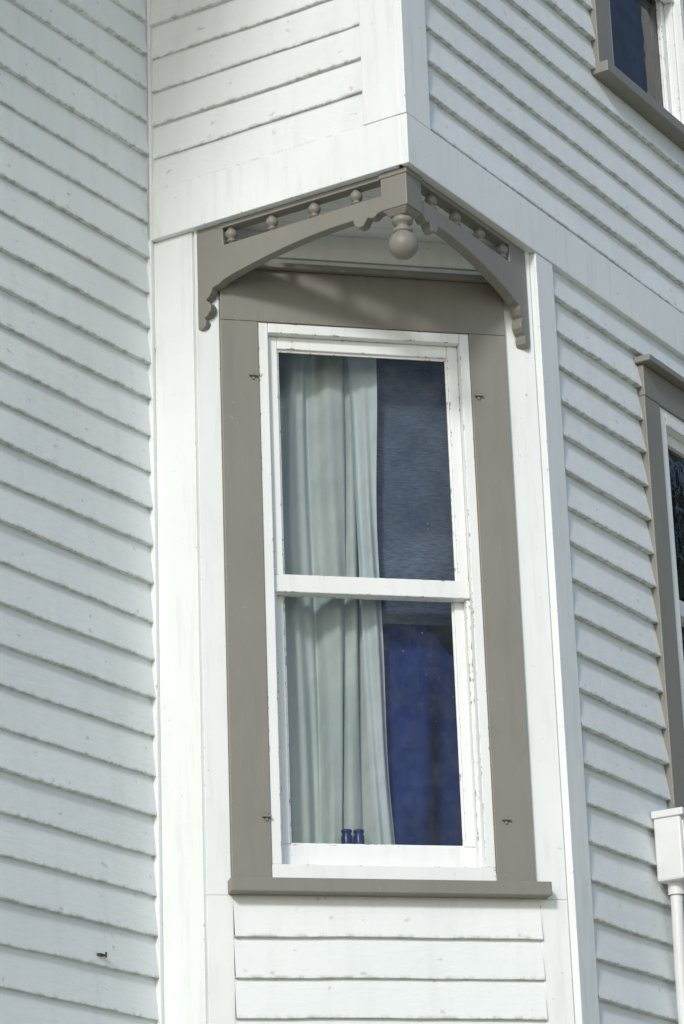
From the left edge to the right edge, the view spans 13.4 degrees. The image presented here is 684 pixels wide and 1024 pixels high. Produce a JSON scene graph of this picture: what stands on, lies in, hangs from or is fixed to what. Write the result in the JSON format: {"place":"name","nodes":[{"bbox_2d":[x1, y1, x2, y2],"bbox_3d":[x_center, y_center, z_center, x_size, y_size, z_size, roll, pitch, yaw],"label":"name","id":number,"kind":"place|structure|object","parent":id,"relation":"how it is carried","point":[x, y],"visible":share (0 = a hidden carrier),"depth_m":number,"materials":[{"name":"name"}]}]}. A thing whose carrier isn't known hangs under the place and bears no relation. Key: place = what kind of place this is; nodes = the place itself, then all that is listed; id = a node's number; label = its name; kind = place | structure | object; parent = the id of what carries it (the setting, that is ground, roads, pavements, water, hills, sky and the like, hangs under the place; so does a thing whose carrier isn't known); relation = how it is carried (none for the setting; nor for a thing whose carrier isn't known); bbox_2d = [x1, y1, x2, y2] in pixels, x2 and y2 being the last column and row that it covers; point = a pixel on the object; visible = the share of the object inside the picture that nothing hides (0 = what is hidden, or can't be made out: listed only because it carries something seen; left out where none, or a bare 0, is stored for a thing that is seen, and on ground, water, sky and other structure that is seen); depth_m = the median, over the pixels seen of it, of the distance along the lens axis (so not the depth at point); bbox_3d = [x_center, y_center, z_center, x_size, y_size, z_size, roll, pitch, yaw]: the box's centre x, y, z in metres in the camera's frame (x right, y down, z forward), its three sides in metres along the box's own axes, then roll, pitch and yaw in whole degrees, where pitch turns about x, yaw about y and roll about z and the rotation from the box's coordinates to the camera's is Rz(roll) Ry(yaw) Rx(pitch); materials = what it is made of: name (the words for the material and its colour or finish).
{"place":"outdoors","nodes":[
{"label":"outdoors","id":0,"kind":"place"},
{"label":"gravel yard ground","id":1,"kind":"structure","parent":0,"visible":0},
{"bbox_2d":[668,882,683,1023],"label":"downspout","id":2,"kind":"object","parent":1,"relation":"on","point":[676,892],"visible":1,"depth_m":9.65,"materials":[{"name":"white metal"}]},
{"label":"foundation","id":3,"kind":"object","parent":1,"relation":"on","visible":0},
{"bbox_2d":[194,231,574,1023],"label":"corner boards bay","id":4,"kind":"object","parent":3,"relation":"on","point":[538,669],"visible":0.91,"depth_m":9.28,"materials":[{"name":"white paint"}]},
{"bbox_2d":[154,232,207,1023],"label":"corner board left return","id":5,"kind":"object","parent":4,"relation":"attached to","point":[183,880],"visible":1,"depth_m":9.22,"materials":[{"name":"white paint"}]},
{"bbox_2d":[219,269,535,880],"bbox_3d":[0.098,0.186,9.383,0.972,2.053,0.042,3,-20,-13],"label":"window casing","id":6,"kind":"object","parent":4,"relation":"attached to","point":[251,299],"depth_m":9.42,"materials":[{"name":"grey wood"}]},
{"bbox_2d":[197,166,529,348],"bbox_3d":[0.134,-0.830,9.453,1.137,0.359,0.615,3,-20,-13],"label":"corner bracket","id":7,"kind":"object","parent":6,"relation":"attached to","point":[225,257],"visible":1,"depth_m":9.48,"materials":[{"name":"beige paint"}]},
{"bbox_2d":[239,187,495,246],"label":"soffit boards","id":8,"kind":"object","parent":7,"relation":"on","point":[383,227],"visible":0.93,"depth_m":9.67,"materials":[{"name":"white wood"}]},
{"bbox_2d":[236,230,496,274],"bbox_3d":[0.063,-0.762,9.721,0.972,0.332,0.030,3,-20,-13],"label":"wall above window","id":9,"kind":"structure","parent":6,"relation":"attached to","point":[375,253],"depth_m":9.75,"materials":[{"name":"white paint"}]},
{"bbox_2d":[255,262,489,283],"bbox_3d":[0.067,-0.798,9.710,0.972,0.020,0.055,3,-20,-13],"label":"window head cap","id":10,"kind":"object","parent":6,"relation":"attached to","point":[368,272],"visible":0.62,"depth_m":9.70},
{"bbox_2d":[258,322,496,880],"bbox_3d":[0.089,0.291,9.399,0.720,1.864,0.140,3,-20,-13],"label":"blind stop","id":11,"kind":"object","parent":6,"relation":"attached to","point":[487,870],"visible":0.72,"depth_m":9.33,"materials":[{"name":"white paint"}]},
{"bbox_2d":[268,337,469,601],"bbox_3d":[0.079,-0.144,9.528,0.653,0.888,0.041,3,-20,-13],"label":"sash","id":12,"kind":"object","parent":11,"relation":"attached to","point":[458,590],"visible":1,"depth_m":9.48,"materials":[{"name":"white paint"}]},
{"bbox_2d":[277,350,456,580],"bbox_3d":[0.079,-0.142,9.528,0.593,0.816,0.008,3,-20,-13],"label":"glass putty","id":13,"kind":"object","parent":12,"relation":"attached to","point":[398,358],"visible":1,"depth_m":9.61,"materials":[{"name":"white paint"}]},
{"bbox_2d":[276,595,475,866],"bbox_3d":[0.099,0.676,9.284,0.653,0.963,0.034,3,-20,-13],"label":"sash","id":14,"kind":"object","parent":11,"relation":"attached to","point":[304,854],"visible":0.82,"depth_m":9.18,"materials":[{"name":"white paint"}]},
{"bbox_2d":[283,595,464,846],"bbox_3d":[0.099,0.665,9.284,0.581,0.836,0.008,3,-20,-13],"label":"glass putty","id":15,"kind":"object","parent":14,"relation":"attached to","point":[458,729],"visible":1,"depth_m":9.29,"materials":[{"name":"white paint"}]},
{"bbox_2d":[275,593,482,866],"bbox_3d":[0.108,0.699,9.240,0.655,0.892,0.034,3,-20,-13],"label":"jamb stop","id":16,"kind":"object","parent":11,"relation":"attached to","point":[473,741],"visible":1,"depth_m":9.27,"materials":[{"name":"white paint"}]},
{"bbox_2d":[249,371,510,823],"bbox_3d":[0.116,0.264,9.330,0.808,1.503,0.012,3,-20,-13],"label":"storm window hanger","id":17,"kind":"object","parent":6,"relation":"hanging from","point":[478,395],"visible":1,"depth_m":9.18,"materials":[{"name":"beige paint"}]},
{"bbox_2d":[228,877,551,898],"bbox_3d":[0.151,1.171,9.021,1.024,0.044,0.082,3,-20,-13],"label":"window sill","id":18,"kind":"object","parent":6,"relation":"attached to","point":[283,886],"depth_m":8.98,"materials":[{"name":"grey wood"}]},
{"bbox_2d":[233,895,547,1023],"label":"siding bay face","id":19,"kind":"object","parent":4,"relation":"attached to","point":[351,960],"visible":1,"depth_m":8.96},
{"bbox_2d":[529,253,599,1023],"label":"corner board right return","id":20,"kind":"object","parent":3,"relation":"on","point":[578,874],"visible":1,"depth_m":9.47,"materials":[{"name":"white paint"}]},
{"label":"rear walls","id":21,"kind":"object","parent":1,"relation":"on","visible":0},
{"bbox_2d":[0,0,159,1023],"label":"siding main wall","id":22,"kind":"structure","parent":21,"relation":"attached to","point":[78,812],"depth_m":9.02,"materials":[{"name":"white paint"}]},
{"bbox_2d":[97,952,106,957],"bbox_3d":[-0.718,1.320,8.659,0.019,0.017,0.033,-13,-22,29],"label":"rusty nail","id":23,"kind":"object","parent":22,"relation":"attached to","point":[101,954],"visible":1,"depth_m":8.66,"materials":[{"name":"metal"}]},
{"bbox_2d":[145,0,155,242],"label":"corner strip","id":24,"kind":"object","parent":22,"relation":"attached to","point":[149,28],"visible":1,"depth_m":9.87,"materials":[{"name":"white paint"}]},
{"bbox_2d":[143,0,163,1023],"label":"corner bead","id":25,"kind":"object","parent":22,"relation":"attached to","point":[159,982],"visible":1,"depth_m":9.28,"materials":[{"name":"white paint"}]},
{"bbox_2d":[150,0,363,191],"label":"siding bay","id":26,"kind":"object","parent":22,"relation":"attached to","point":[236,82],"visible":1,"depth_m":9.68,"materials":[{"name":"white paint"}]},
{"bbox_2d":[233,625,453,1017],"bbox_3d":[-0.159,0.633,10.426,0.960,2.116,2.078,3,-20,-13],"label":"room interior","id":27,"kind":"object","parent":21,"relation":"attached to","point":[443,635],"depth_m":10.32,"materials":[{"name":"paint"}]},
{"bbox_2d":[278,353,394,844],"bbox_3d":[-0.077,0.337,9.527,0.452,1.980,0.193,3,-20,-13],"label":"window curtain","id":28,"kind":"object","parent":27,"relation":"hanging from","point":[338,766],"depth_m":9.48,"materials":[{"name":"fabric"}]},
{"bbox_2d":[376,358,454,625],"bbox_3d":[0.238,-0.108,9.742,0.480,1.020,0.008,3,-20,-13],"label":"woven blind","id":29,"kind":"object","parent":27,"relation":"hanging from","point":[414,521],"visible":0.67,"depth_m":9.74,"materials":[{"name":"blue fabric"}]},
{"bbox_2d":[383,624,462,845],"bbox_3d":[0.262,0.786,9.426,0.400,0.922,0.096,4,-20,-17],"label":"blue cloth","id":30,"kind":"object","parent":27,"relation":"hanging from","point":[422,742],"visible":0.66,"depth_m":9.45,"materials":[{"name":"blue fabric"}]},
{"bbox_3d":[0.086,1.138,9.251,0.642,0.025,0.212,3,-20,-13],"label":"inner window sill","id":31,"kind":"object","parent":27,"relation":"on","visible":0},
{"bbox_2d":[341,829,351,843],"bbox_3d":[0.015,1.049,9.172,0.036,0.094,0.036,3,-20,-13],"label":"blue jar","id":32,"kind":"object","parent":31,"relation":"on","point":[346,837],"visible":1,"depth_m":9.17,"materials":[{"name":"glass"}]},
{"bbox_2d":[353,829,364,843],"bbox_3d":[0.054,1.051,9.181,0.036,0.094,0.036,3,-20,-13],"label":"blue jar","id":33,"kind":"object","parent":31,"relation":"on","point":[358,837],"visible":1,"depth_m":9.18,"materials":[{"name":"glass"}]},
{"bbox_2d":[382,456,683,724],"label":"room interior","id":34,"kind":"object","parent":21,"relation":"attached to","point":[676,470],"depth_m":11.33,"materials":[{"name":"paint"}]},
{"bbox_2d":[399,113,683,360],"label":"frieze","id":35,"kind":"object","parent":21,"relation":"attached to","point":[435,161],"visible":1,"depth_m":9.91,"materials":[{"name":"white paint"}]},
{"bbox_2d":[151,115,401,242],"bbox_3d":[-0.215,-1.084,9.505,0.975,0.175,0.044,-13,-22,29],"label":"frieze","id":36,"kind":"object","parent":35,"relation":"attached to","point":[368,151],"visible":1,"depth_m":9.48,"materials":[{"name":"white paint"}]},
{"bbox_2d":[358,0,398,125],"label":"corner board","id":37,"kind":"object","parent":36,"relation":"on","point":[380,100],"visible":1,"depth_m":9.38,"materials":[{"name":"white paint"}]},
{"bbox_2d":[424,0,683,314],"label":"siding","id":38,"kind":"object","parent":21,"relation":"attached to","point":[526,104],"visible":1,"depth_m":10.33,"materials":[{"name":"white paint"}]},
{"bbox_2d":[394,0,430,129],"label":"corner board","id":39,"kind":"object","parent":38,"relation":"attached to","point":[412,65],"visible":0.76,"depth_m":9.39,"materials":[{"name":"white paint"}]},
{"bbox_2d":[588,0,683,64],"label":"casing","id":40,"kind":"object","parent":38,"relation":"attached to","point":[601,43],"visible":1,"depth_m":10.78,"materials":[{"name":"beige paint"}]},
{"bbox_2d":[609,0,683,123],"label":"blind stop","id":41,"kind":"object","parent":40,"relation":"attached to","point":[678,12],"visible":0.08,"depth_m":11.52,"materials":[{"name":"white paint"}]},
{"bbox_2d":[652,0,671,113],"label":"sash","id":42,"kind":"object","parent":41,"relation":"attached to","point":[664,56],"visible":0.27,"depth_m":11.49,"materials":[{"name":"white paint"}]},
{"bbox_2d":[654,0,665,108],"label":"glass putty","id":43,"kind":"object","parent":42,"relation":"attached to","point":[660,54],"visible":0.31,"depth_m":11.48,"materials":[{"name":"white paint"}]},
{"bbox_2d":[660,0,673,4],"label":"sash","id":44,"kind":"object","parent":41,"relation":"attached to","point":[665,2],"visible":1,"depth_m":11.56,"materials":[{"name":"white paint"}]},
{"bbox_2d":[664,3,681,122],"bbox_3d":[1.139,-1.834,11.225,0.034,0.584,0.655,-13,-22,29],"label":"jamb stop","id":45,"kind":"object","parent":41,"relation":"attached to","point":[672,61],"visible":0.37,"depth_m":11.49,"materials":[{"name":"white paint"}]},
{"bbox_2d":[591,60,683,150],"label":"casing sill","id":46,"kind":"structure","parent":38,"relation":"attached to","point":[609,75],"depth_m":10.90,"materials":[{"name":"beige paint"}]},
{"bbox_2d":[553,270,683,1023],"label":"siding","id":47,"kind":"object","parent":21,"relation":"attached to","point":[600,346],"visible":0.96,"depth_m":9.82,"materials":[{"name":"white paint"}]},
{"bbox_2d":[636,364,683,808],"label":"casing","id":48,"kind":"object","parent":47,"relation":"attached to","point":[655,392],"visible":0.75,"depth_m":10.25,"materials":[{"name":"beige paint"}]},
{"bbox_2d":[633,354,683,391],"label":"casing cap","id":49,"kind":"object","parent":48,"relation":"on","point":[662,370],"visible":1,"depth_m":10.53,"materials":[{"name":"beige paint"}]},
{"bbox_2d":[660,407,683,724],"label":"blind stop","id":50,"kind":"object","parent":48,"relation":"attached to","point":[672,426],"visible":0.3,"depth_m":10.42,"materials":[{"name":"white paint"}]},
{"bbox_2d":[667,434,683,623],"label":"sash","id":51,"kind":"object","parent":50,"relation":"attached to","point":[675,447],"visible":0.13,"depth_m":10.67,"materials":[{"name":"white paint"}]},
{"bbox_2d":[651,807,683,910],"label":"box","id":52,"kind":"object","parent":47,"relation":"attached to","point":[669,832],"visible":0.86,"depth_m":9.71,"materials":[{"name":"white metal"}]},
{"bbox_2d":[609,0,656,100],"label":"room interior","id":53,"kind":"object","parent":21,"relation":"attached to","point":[632,41],"depth_m":11.82,"materials":[{"name":"paint"}]}
]}

